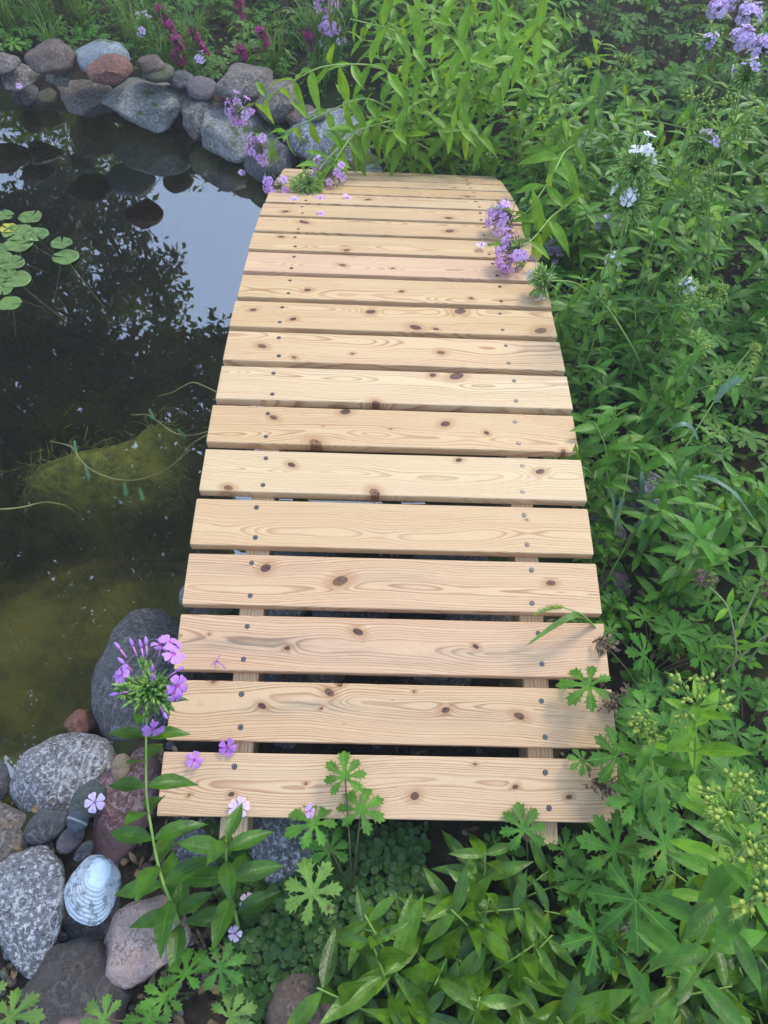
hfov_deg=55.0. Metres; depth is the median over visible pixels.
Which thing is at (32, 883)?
rock
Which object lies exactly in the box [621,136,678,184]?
phlox plant
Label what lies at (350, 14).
cranesbill plant
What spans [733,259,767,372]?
phlox plant
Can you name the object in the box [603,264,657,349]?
phlox plant
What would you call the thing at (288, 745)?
rock
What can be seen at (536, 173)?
phlox plant
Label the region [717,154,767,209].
cranesbill plant
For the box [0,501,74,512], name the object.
water weed
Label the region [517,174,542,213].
phlox plant
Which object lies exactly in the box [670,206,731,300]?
phlox plant
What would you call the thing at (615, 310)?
phlox plant
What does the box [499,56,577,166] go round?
phlox plant
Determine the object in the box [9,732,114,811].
rock
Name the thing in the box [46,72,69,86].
rock
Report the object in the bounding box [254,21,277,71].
flowering plant
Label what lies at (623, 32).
cranesbill plant
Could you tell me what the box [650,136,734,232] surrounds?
phlox plant
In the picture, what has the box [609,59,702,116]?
cranesbill plant
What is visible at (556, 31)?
phlox plant
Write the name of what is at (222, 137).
rock
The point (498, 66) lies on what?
phlox plant
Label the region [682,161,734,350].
phlox plant
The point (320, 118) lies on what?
rock
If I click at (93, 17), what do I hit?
phlox plant
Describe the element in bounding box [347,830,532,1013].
phlox plant
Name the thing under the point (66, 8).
grass tuft
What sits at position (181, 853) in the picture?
rock
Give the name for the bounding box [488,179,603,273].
phlox plant
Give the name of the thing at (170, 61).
grass tuft
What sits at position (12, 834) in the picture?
rock
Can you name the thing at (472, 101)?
phlox plant
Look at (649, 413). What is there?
phlox plant
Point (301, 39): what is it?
cranesbill plant
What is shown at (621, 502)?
foxtail grass
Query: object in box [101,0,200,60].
grass tuft
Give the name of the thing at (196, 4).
cranesbill plant
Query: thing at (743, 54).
cranesbill plant
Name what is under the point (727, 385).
foxtail grass
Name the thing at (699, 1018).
cranesbill plant
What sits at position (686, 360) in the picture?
phlox plant
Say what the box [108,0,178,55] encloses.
grass tuft
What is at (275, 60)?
grass tuft
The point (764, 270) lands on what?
phlox plant
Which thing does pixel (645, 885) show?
phlox plant
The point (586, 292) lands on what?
phlox plant
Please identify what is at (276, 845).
rock
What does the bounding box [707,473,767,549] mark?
phlox plant
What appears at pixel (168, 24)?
flowering plant
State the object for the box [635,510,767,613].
phlox plant
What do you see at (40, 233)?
lily pad
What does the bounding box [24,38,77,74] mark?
rock
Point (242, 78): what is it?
rock
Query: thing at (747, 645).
phlox plant
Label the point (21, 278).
lily pad
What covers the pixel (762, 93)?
cranesbill plant
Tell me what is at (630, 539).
foxtail grass
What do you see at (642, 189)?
phlox plant
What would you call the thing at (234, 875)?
phlox plant
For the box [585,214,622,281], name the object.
phlox plant
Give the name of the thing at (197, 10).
phlox plant
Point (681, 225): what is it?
phlox plant
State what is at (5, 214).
lily pad
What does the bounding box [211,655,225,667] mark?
fallen blossom
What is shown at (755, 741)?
cranesbill plant
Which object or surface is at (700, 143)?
phlox plant
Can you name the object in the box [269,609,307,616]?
rock
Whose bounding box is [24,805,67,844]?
rock
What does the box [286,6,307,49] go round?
phlox plant
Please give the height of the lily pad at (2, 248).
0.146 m
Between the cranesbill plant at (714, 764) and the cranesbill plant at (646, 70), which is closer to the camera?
the cranesbill plant at (714, 764)
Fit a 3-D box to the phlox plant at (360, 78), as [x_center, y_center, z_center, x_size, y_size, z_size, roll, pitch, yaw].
[-0.065,-1.191,2.220,0.786,0.534,0.384,-12,54,-12]
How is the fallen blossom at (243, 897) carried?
on the creeping ground cover at (290, 935)
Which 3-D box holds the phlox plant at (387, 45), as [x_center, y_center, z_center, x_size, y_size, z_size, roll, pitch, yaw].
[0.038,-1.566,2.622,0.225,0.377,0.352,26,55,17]
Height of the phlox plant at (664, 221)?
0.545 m
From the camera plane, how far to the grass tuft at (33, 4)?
2.92 m
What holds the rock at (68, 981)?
on the ground at (156, 228)
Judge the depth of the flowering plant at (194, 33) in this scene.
2.72 m
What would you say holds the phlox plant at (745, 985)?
on the ground at (156, 228)
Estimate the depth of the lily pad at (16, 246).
2.27 m
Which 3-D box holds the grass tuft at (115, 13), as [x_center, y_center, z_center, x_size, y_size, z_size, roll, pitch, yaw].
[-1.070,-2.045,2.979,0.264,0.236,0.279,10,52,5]
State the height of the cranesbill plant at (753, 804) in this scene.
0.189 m
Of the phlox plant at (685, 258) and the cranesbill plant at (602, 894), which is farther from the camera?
the phlox plant at (685, 258)
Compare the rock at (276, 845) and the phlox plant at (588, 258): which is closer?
the rock at (276, 845)
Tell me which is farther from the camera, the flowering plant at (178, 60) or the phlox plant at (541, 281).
the flowering plant at (178, 60)
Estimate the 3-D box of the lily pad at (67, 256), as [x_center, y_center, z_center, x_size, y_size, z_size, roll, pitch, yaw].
[-0.947,-0.710,2.281,0.079,0.146,0.150,-31,59,-24]
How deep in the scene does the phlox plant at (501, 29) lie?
2.18 m
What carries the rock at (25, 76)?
on the rock at (27, 97)
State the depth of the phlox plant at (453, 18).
2.64 m
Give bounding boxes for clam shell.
[64,854,120,925]
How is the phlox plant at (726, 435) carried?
on the ground at (156, 228)
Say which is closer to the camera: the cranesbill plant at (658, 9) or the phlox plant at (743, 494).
the phlox plant at (743, 494)
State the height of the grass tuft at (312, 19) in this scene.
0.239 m
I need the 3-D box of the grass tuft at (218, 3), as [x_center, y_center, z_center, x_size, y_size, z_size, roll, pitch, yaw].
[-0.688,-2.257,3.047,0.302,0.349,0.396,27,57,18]
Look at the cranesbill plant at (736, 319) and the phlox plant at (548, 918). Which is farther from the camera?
the cranesbill plant at (736, 319)
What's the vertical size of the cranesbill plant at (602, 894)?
0.192 m
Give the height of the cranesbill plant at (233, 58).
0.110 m
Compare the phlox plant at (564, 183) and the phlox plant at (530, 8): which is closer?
the phlox plant at (564, 183)
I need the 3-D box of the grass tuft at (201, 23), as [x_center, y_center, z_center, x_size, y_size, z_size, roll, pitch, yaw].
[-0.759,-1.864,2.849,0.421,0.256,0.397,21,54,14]
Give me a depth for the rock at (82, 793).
1.14 m
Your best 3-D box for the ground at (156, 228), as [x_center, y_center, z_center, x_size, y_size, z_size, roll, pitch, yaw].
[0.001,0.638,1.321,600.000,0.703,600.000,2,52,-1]
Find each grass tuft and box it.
[0,0,20,39]
[0,0,62,42]
[18,0,77,41]
[57,0,83,21]
[64,0,101,34]
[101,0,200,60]
[103,0,132,39]
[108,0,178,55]
[123,0,169,27]
[133,5,201,70]
[150,0,226,54]
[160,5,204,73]
[203,0,229,17]
[220,4,324,79]
[270,0,382,85]
[284,24,358,95]
[296,0,373,51]
[460,0,533,51]
[551,0,583,11]
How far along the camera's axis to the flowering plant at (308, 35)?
2.77 m
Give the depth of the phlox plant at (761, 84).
2.44 m
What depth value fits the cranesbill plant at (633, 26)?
2.81 m
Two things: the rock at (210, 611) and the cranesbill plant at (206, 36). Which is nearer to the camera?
the rock at (210, 611)
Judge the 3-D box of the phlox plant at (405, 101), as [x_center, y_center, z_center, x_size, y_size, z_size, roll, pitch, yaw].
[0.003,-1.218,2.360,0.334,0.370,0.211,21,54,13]
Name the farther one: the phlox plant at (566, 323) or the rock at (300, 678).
the phlox plant at (566, 323)
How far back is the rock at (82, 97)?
2.71 m
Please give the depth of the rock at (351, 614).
1.44 m
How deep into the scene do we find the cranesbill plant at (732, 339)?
1.77 m
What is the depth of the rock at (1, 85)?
2.66 m
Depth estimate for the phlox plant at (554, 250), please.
2.09 m
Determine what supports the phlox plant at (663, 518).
on the ground at (156, 228)
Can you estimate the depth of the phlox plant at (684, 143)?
1.52 m
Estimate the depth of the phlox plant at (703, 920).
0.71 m
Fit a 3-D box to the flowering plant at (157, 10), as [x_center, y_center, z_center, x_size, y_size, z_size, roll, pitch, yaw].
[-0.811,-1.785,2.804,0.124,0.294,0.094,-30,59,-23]
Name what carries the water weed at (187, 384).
on the water
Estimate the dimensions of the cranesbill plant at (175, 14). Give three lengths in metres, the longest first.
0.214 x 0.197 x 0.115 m
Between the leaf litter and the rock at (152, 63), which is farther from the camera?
the rock at (152, 63)
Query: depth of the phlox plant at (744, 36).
2.05 m
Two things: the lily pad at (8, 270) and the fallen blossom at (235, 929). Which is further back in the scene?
the lily pad at (8, 270)
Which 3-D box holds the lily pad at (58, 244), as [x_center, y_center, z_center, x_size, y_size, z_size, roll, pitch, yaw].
[-1.027,-0.765,2.321,0.065,0.146,0.146,30,56,19]
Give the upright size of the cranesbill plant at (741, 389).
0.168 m
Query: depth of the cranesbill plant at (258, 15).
3.02 m
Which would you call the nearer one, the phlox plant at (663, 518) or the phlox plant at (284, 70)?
the phlox plant at (663, 518)
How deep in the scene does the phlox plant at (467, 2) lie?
2.79 m
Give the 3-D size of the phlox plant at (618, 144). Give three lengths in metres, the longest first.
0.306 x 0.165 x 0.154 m
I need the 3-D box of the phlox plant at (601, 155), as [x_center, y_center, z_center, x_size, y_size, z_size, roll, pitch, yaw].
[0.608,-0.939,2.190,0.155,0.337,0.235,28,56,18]
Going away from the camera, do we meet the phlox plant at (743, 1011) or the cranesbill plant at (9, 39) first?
the phlox plant at (743, 1011)
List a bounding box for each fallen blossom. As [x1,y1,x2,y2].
[84,792,104,812]
[185,751,202,768]
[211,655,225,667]
[219,738,236,756]
[228,796,249,816]
[228,925,241,941]
[238,169,245,175]
[239,892,251,904]
[305,803,314,818]
[343,194,351,199]
[476,239,486,247]
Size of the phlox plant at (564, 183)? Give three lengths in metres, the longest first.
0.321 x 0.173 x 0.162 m
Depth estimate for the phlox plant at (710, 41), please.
2.15 m
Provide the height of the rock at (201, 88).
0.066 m
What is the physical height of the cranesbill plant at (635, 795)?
0.234 m
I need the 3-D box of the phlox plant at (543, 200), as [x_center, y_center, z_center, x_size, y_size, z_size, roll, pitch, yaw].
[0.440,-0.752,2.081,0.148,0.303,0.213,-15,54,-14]
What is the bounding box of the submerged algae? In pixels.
[0,404,214,551]
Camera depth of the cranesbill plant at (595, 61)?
2.68 m
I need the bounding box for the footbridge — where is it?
[157,169,621,843]
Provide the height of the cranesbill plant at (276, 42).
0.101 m
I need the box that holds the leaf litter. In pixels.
[0,549,656,1023]
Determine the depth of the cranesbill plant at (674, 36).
2.73 m
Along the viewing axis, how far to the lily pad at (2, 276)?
2.17 m
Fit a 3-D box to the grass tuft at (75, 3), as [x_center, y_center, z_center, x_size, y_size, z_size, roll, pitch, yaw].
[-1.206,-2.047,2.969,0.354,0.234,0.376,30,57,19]
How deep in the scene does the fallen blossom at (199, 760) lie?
1.09 m
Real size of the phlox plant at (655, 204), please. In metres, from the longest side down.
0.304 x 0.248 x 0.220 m
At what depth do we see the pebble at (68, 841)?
1.11 m
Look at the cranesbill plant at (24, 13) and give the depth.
2.94 m
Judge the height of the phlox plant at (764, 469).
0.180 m
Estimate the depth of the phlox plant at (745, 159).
2.23 m
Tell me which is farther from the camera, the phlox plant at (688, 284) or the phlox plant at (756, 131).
the phlox plant at (756, 131)
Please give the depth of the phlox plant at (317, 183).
2.20 m
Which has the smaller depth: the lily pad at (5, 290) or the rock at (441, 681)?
the rock at (441, 681)
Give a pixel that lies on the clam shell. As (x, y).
(92, 887)
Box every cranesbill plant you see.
[0,26,44,55]
[0,29,26,51]
[0,971,45,1023]
[12,0,42,20]
[67,24,120,48]
[79,991,257,1023]
[117,41,136,59]
[121,942,245,1023]
[137,6,183,32]
[151,0,228,24]
[164,16,211,45]
[188,51,229,79]
[210,1,268,35]
[216,53,265,71]
[222,39,263,65]
[238,8,287,38]
[253,34,291,61]
[260,7,311,36]
[284,751,384,889]
[284,857,342,924]
[292,10,330,40]
[296,0,366,21]
[482,802,584,887]
[492,173,558,211]
[509,0,617,54]
[535,48,652,118]
[539,252,577,300]
[543,445,639,522]
[545,84,645,170]
[547,808,690,975]
[549,0,656,95]
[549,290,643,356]
[555,630,690,829]
[561,332,661,422]
[563,0,667,56]
[570,594,732,727]
[595,0,708,73]
[603,69,712,156]
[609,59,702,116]
[612,987,707,1023]
[615,661,711,811]
[625,708,767,858]
[629,0,729,99]
[629,356,764,426]
[638,316,767,405]
[640,0,727,57]
[647,31,767,175]
[650,284,759,368]
[659,179,767,268]
[661,415,767,488]
[661,567,767,671]
[665,0,767,132]
[685,741,767,902]
[687,668,767,785]
[705,0,767,62]
[706,0,767,124]
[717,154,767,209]
[718,351,767,423]
[723,9,767,96]
[723,796,767,852]
[757,279,767,326]
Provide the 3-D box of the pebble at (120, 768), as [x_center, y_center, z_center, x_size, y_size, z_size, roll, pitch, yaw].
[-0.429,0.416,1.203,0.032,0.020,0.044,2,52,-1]
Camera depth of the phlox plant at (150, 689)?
1.00 m
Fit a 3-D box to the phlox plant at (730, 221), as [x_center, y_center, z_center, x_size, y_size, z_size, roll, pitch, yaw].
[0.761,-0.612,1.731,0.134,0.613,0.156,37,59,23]
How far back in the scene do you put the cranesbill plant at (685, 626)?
1.29 m
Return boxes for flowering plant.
[151,1,190,63]
[159,13,185,69]
[166,43,193,71]
[168,30,199,75]
[185,23,209,68]
[189,35,221,78]
[228,0,261,61]
[232,38,257,64]
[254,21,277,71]
[296,21,319,73]
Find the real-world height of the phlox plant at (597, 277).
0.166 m
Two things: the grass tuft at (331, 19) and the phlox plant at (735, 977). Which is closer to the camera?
the phlox plant at (735, 977)
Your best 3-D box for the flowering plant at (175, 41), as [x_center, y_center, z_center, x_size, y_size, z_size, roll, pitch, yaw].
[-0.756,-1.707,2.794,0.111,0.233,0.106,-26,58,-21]
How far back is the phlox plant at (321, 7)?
2.74 m
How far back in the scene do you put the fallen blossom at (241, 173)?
2.57 m
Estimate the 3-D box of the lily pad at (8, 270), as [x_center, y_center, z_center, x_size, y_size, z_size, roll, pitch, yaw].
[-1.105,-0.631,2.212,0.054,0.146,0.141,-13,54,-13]
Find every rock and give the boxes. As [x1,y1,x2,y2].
[0,52,20,75]
[0,75,3,90]
[0,762,10,799]
[0,803,27,862]
[0,845,64,979]
[1,63,39,90]
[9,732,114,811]
[11,84,39,106]
[17,936,133,1023]
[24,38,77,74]
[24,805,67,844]
[35,88,58,108]
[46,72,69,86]
[55,79,112,117]
[62,881,121,941]
[63,709,98,733]
[68,780,106,817]
[75,39,130,72]
[86,54,132,84]
[91,608,193,740]
[93,746,161,863]
[100,77,188,133]
[103,894,190,989]
[138,54,165,73]
[142,63,174,82]
[168,70,193,89]
[172,817,218,866]
[179,585,192,610]
[181,98,215,140]
[186,76,216,100]
[193,608,233,614]
[200,102,278,162]
[214,91,231,102]
[215,63,272,102]
[243,137,294,183]
[248,817,315,887]
[254,79,298,123]
[263,674,309,682]
[266,973,333,1023]
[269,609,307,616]
[274,551,341,556]
[274,743,295,748]
[282,129,288,146]
[285,104,314,125]
[289,108,371,165]
[308,108,326,121]
[308,674,345,682]
[311,610,389,618]
[348,153,378,170]
[365,164,382,171]
[411,555,488,560]
[413,677,471,685]
[444,614,511,621]
[552,291,597,313]
[589,515,626,548]
[598,568,630,596]
[606,468,684,516]
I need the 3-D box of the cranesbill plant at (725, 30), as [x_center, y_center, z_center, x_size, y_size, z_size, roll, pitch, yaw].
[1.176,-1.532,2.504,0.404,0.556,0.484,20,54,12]
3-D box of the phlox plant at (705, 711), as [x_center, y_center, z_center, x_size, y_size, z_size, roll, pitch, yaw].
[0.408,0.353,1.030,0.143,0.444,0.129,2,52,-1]
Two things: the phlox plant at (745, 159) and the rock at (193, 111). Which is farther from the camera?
the rock at (193, 111)
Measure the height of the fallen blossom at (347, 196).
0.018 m
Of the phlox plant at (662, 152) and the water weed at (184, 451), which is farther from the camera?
the phlox plant at (662, 152)
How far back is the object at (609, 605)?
1.38 m
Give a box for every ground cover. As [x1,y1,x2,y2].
[0,0,767,223]
[203,818,430,1023]
[417,146,767,1023]
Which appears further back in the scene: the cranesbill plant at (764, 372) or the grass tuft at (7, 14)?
the grass tuft at (7, 14)
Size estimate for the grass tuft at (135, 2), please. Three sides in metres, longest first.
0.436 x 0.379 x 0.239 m
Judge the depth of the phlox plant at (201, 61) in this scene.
2.74 m
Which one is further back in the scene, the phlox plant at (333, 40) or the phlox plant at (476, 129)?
the phlox plant at (333, 40)
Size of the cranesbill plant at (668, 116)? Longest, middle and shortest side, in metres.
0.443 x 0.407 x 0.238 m
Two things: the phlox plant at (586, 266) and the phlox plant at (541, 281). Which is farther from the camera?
the phlox plant at (586, 266)
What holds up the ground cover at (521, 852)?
on the ground at (156, 228)
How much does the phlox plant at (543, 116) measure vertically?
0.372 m
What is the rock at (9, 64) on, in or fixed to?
on the rock at (25, 76)
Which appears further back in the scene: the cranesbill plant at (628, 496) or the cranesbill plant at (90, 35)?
the cranesbill plant at (90, 35)
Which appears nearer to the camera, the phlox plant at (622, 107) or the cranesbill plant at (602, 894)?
the cranesbill plant at (602, 894)
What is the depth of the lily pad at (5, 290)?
2.14 m
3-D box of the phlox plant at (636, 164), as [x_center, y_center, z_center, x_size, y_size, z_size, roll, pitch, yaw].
[0.474,-0.499,1.624,0.120,0.656,0.131,-10,53,-10]
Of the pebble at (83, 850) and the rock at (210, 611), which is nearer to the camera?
the pebble at (83, 850)
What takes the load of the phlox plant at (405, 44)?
on the ground at (156, 228)
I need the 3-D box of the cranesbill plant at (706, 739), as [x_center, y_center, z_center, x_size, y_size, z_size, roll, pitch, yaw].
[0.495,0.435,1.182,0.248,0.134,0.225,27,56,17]
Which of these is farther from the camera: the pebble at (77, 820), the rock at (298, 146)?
the rock at (298, 146)
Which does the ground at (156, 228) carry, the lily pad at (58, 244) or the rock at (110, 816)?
the rock at (110, 816)
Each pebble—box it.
[56,828,84,853]
[66,809,88,831]
[74,840,93,861]
[110,753,130,778]
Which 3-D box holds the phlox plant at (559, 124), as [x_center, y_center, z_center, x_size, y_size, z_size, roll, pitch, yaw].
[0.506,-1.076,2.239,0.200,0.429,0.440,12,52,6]
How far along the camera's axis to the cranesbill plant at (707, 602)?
1.35 m
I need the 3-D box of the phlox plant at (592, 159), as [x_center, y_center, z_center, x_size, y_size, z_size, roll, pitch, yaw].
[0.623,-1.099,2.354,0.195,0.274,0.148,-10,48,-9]
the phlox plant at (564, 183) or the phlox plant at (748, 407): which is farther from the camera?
the phlox plant at (564, 183)
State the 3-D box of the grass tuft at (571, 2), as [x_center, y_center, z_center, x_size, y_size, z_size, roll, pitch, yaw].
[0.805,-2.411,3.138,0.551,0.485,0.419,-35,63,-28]
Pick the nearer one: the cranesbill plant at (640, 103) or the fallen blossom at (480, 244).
the fallen blossom at (480, 244)
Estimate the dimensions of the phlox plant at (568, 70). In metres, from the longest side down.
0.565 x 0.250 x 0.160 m
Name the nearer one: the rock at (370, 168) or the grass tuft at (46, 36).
the rock at (370, 168)
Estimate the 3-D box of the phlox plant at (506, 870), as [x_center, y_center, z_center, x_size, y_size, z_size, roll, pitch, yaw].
[0.150,0.552,1.044,0.309,0.187,0.194,-25,57,-20]
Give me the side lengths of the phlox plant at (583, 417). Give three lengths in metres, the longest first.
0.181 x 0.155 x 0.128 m
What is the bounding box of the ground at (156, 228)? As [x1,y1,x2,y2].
[0,0,767,1023]
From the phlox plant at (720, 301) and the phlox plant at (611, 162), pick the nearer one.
the phlox plant at (720, 301)
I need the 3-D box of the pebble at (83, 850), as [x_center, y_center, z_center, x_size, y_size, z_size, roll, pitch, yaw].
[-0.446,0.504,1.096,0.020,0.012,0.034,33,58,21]
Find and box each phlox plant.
[54,14,81,45]
[77,0,117,38]
[107,634,215,974]
[134,10,165,57]
[174,802,283,950]
[191,50,216,80]
[192,8,208,37]
[224,23,452,159]
[226,15,254,52]
[245,67,440,167]
[251,0,280,21]
[262,129,420,194]
[273,49,297,78]
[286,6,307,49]
[286,893,519,1023]
[288,99,465,195]
[309,98,472,188]
[313,0,343,55]
[317,14,347,71]
[319,32,348,73]
[336,71,434,172]
[342,0,377,32]
[344,0,400,63]
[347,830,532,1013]
[348,13,418,112]
[350,0,447,94]
[360,0,428,86]
[372,102,435,175]
[375,0,502,119]
[378,0,419,31]
[386,62,444,147]
[392,974,524,1023]
[397,833,588,1011]
[410,0,490,124]
[412,39,511,174]
[412,868,576,1023]
[419,0,520,88]
[421,859,671,1023]
[422,0,460,64]
[424,0,521,128]
[430,69,492,151]
[431,69,508,174]
[438,0,491,68]
[438,102,512,175]
[443,0,478,27]
[466,0,572,120]
[470,0,526,82]
[474,14,532,88]
[485,122,592,240]
[487,93,538,192]
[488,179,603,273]
[494,948,639,1023]
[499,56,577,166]
[504,998,551,1023]
[505,0,560,86]
[510,57,587,129]
[515,102,570,182]
[516,127,562,233]
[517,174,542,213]
[517,189,563,267]
[518,102,588,195]
[520,0,585,82]
[521,12,583,98]
[523,36,617,149]
[525,262,651,392]
[530,112,619,218]
[530,363,582,415]
[531,954,628,1023]
[532,823,676,978]
[537,52,639,220]
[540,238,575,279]
[543,105,614,188]
[545,122,618,193]
[548,284,568,333]
[549,192,601,283]
[550,275,604,375]
[552,162,614,266]
[552,879,751,1023]
[559,197,624,291]
[561,282,603,324]
[561,402,644,535]
[562,131,664,379]
[563,136,616,241]
[567,393,611,452]
[569,221,599,281]
[570,96,699,157]
[572,174,657,406]
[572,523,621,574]
[573,190,618,267]
[573,854,734,987]
[575,347,624,421]
[580,0,629,28]
[582,248,630,347]
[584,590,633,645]
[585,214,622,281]
[587,111,633,200]
[592,270,620,316]
[594,119,657,216]
[595,166,657,266]
[597,193,659,294]
[599,140,674,238]
[599,307,641,366]
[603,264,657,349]
[604,163,687,196]
[605,75,676,160]
[607,290,696,411]
[608,148,704,281]
[609,356,748,446]
[611,83,718,332]
[611,704,692,831]
[614,428,654,480]
[616,836,767,1023]
[617,477,738,571]
[619,141,692,253]
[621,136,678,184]
[621,757,677,832]
[624,210,720,328]
[629,802,767,1003]
[635,136,707,305]
[635,274,703,400]
[635,424,730,520]
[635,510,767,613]
[639,156,713,290]
[639,276,729,379]
[639,669,753,828]
[640,127,719,326]
[640,284,721,441]
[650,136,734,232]
[650,826,767,994]
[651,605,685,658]
[651,872,767,1022]
[652,89,766,348]
[655,108,721,197]
[657,29,721,175]
[660,56,766,314]
[665,0,728,127]
[665,764,767,942]
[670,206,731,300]
[672,939,767,1023]
[672,1006,720,1023]
[677,116,761,344]
[678,416,752,513]
[681,460,767,548]
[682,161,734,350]
[687,545,767,693]
[691,99,767,214]
[693,23,755,175]
[693,94,766,189]
[694,172,767,265]
[700,109,767,230]
[700,967,767,1023]
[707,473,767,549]
[711,1,763,118]
[713,0,767,72]
[713,0,767,101]
[717,33,767,198]
[721,236,767,347]
[724,312,767,430]
[731,173,767,276]
[732,894,767,1023]
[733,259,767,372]
[734,552,767,612]
[738,10,767,156]
[739,248,767,307]
[749,456,767,531]
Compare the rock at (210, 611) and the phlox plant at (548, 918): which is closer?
the phlox plant at (548, 918)
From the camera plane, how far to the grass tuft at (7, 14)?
2.92 m
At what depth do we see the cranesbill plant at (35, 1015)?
0.93 m
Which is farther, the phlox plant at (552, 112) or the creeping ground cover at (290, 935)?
the phlox plant at (552, 112)
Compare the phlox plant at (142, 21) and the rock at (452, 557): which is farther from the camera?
the phlox plant at (142, 21)
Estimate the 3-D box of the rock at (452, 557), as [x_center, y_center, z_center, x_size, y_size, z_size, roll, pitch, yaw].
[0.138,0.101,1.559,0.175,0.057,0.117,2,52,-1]
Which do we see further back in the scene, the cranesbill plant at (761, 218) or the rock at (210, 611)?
the cranesbill plant at (761, 218)
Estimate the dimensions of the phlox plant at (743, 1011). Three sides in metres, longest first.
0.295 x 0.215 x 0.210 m
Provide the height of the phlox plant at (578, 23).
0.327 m
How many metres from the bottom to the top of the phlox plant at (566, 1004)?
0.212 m
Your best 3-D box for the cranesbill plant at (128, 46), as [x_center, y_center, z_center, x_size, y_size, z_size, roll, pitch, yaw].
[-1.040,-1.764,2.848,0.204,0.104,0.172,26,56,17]
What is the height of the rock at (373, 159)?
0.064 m
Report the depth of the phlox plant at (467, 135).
2.24 m
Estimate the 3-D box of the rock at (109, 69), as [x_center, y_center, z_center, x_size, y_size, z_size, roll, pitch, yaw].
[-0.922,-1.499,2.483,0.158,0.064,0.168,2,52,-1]
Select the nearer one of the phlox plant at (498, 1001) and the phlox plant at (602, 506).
the phlox plant at (498, 1001)
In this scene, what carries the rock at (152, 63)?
on the rock at (166, 74)
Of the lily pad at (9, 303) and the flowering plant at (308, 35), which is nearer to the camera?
the lily pad at (9, 303)
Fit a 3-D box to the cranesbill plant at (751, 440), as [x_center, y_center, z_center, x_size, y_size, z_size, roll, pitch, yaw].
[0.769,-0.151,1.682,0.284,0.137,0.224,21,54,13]
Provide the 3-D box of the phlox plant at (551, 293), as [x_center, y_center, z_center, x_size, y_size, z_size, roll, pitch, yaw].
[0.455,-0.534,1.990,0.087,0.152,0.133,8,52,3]
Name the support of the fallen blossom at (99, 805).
on the rock at (82, 793)
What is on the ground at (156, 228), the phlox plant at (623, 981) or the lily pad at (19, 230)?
the phlox plant at (623, 981)
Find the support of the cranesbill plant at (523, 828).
on the ground at (156, 228)
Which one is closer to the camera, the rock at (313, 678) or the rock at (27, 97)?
the rock at (313, 678)
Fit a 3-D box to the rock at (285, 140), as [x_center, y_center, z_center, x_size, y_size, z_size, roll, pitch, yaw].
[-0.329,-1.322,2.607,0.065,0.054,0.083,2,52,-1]
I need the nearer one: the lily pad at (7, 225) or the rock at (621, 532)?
the rock at (621, 532)
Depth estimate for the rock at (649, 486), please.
1.62 m
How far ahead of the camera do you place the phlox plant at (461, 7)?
3.15 m
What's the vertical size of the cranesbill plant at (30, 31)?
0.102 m
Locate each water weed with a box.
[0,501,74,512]
[50,441,190,500]
[131,409,207,438]
[150,433,207,474]
[158,382,216,396]
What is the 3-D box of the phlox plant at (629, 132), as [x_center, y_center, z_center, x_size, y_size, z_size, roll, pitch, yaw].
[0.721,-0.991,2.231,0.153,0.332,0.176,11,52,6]
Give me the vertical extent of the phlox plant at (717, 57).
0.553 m
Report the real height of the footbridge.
0.321 m
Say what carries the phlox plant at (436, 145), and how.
on the ground at (156, 228)
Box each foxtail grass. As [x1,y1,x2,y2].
[526,603,617,648]
[594,434,643,576]
[604,342,762,582]
[622,513,656,560]
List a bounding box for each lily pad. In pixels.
[0,210,13,234]
[0,223,34,285]
[0,243,50,273]
[0,251,11,272]
[0,255,24,282]
[0,267,15,336]
[0,274,6,283]
[0,283,43,307]
[0,296,21,328]
[1,270,68,322]
[2,224,69,265]
[3,236,32,271]
[16,210,41,261]
[23,227,54,252]
[50,236,72,302]
[52,249,105,309]
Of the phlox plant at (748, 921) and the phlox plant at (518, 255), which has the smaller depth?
the phlox plant at (748, 921)
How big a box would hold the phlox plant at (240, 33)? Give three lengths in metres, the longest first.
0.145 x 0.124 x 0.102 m
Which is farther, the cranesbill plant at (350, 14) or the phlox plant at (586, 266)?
the cranesbill plant at (350, 14)
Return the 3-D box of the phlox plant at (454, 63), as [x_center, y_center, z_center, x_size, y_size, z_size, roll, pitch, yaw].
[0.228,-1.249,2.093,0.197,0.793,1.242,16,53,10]
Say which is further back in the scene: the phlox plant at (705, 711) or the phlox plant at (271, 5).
the phlox plant at (271, 5)
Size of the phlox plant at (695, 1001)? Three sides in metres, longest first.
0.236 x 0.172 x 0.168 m
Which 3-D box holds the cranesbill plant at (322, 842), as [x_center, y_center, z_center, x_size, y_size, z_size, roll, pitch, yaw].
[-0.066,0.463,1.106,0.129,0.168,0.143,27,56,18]
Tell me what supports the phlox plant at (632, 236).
on the ground at (156, 228)
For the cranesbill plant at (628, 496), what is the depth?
1.57 m
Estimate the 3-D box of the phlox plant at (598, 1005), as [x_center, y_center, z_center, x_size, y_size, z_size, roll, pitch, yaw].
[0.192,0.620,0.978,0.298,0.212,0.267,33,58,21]
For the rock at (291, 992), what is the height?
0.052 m
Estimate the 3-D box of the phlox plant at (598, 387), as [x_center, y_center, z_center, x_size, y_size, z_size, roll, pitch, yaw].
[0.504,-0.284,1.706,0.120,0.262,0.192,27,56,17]
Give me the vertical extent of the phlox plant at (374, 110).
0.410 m
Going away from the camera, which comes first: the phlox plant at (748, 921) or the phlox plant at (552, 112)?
the phlox plant at (748, 921)
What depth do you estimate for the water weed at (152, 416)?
1.82 m

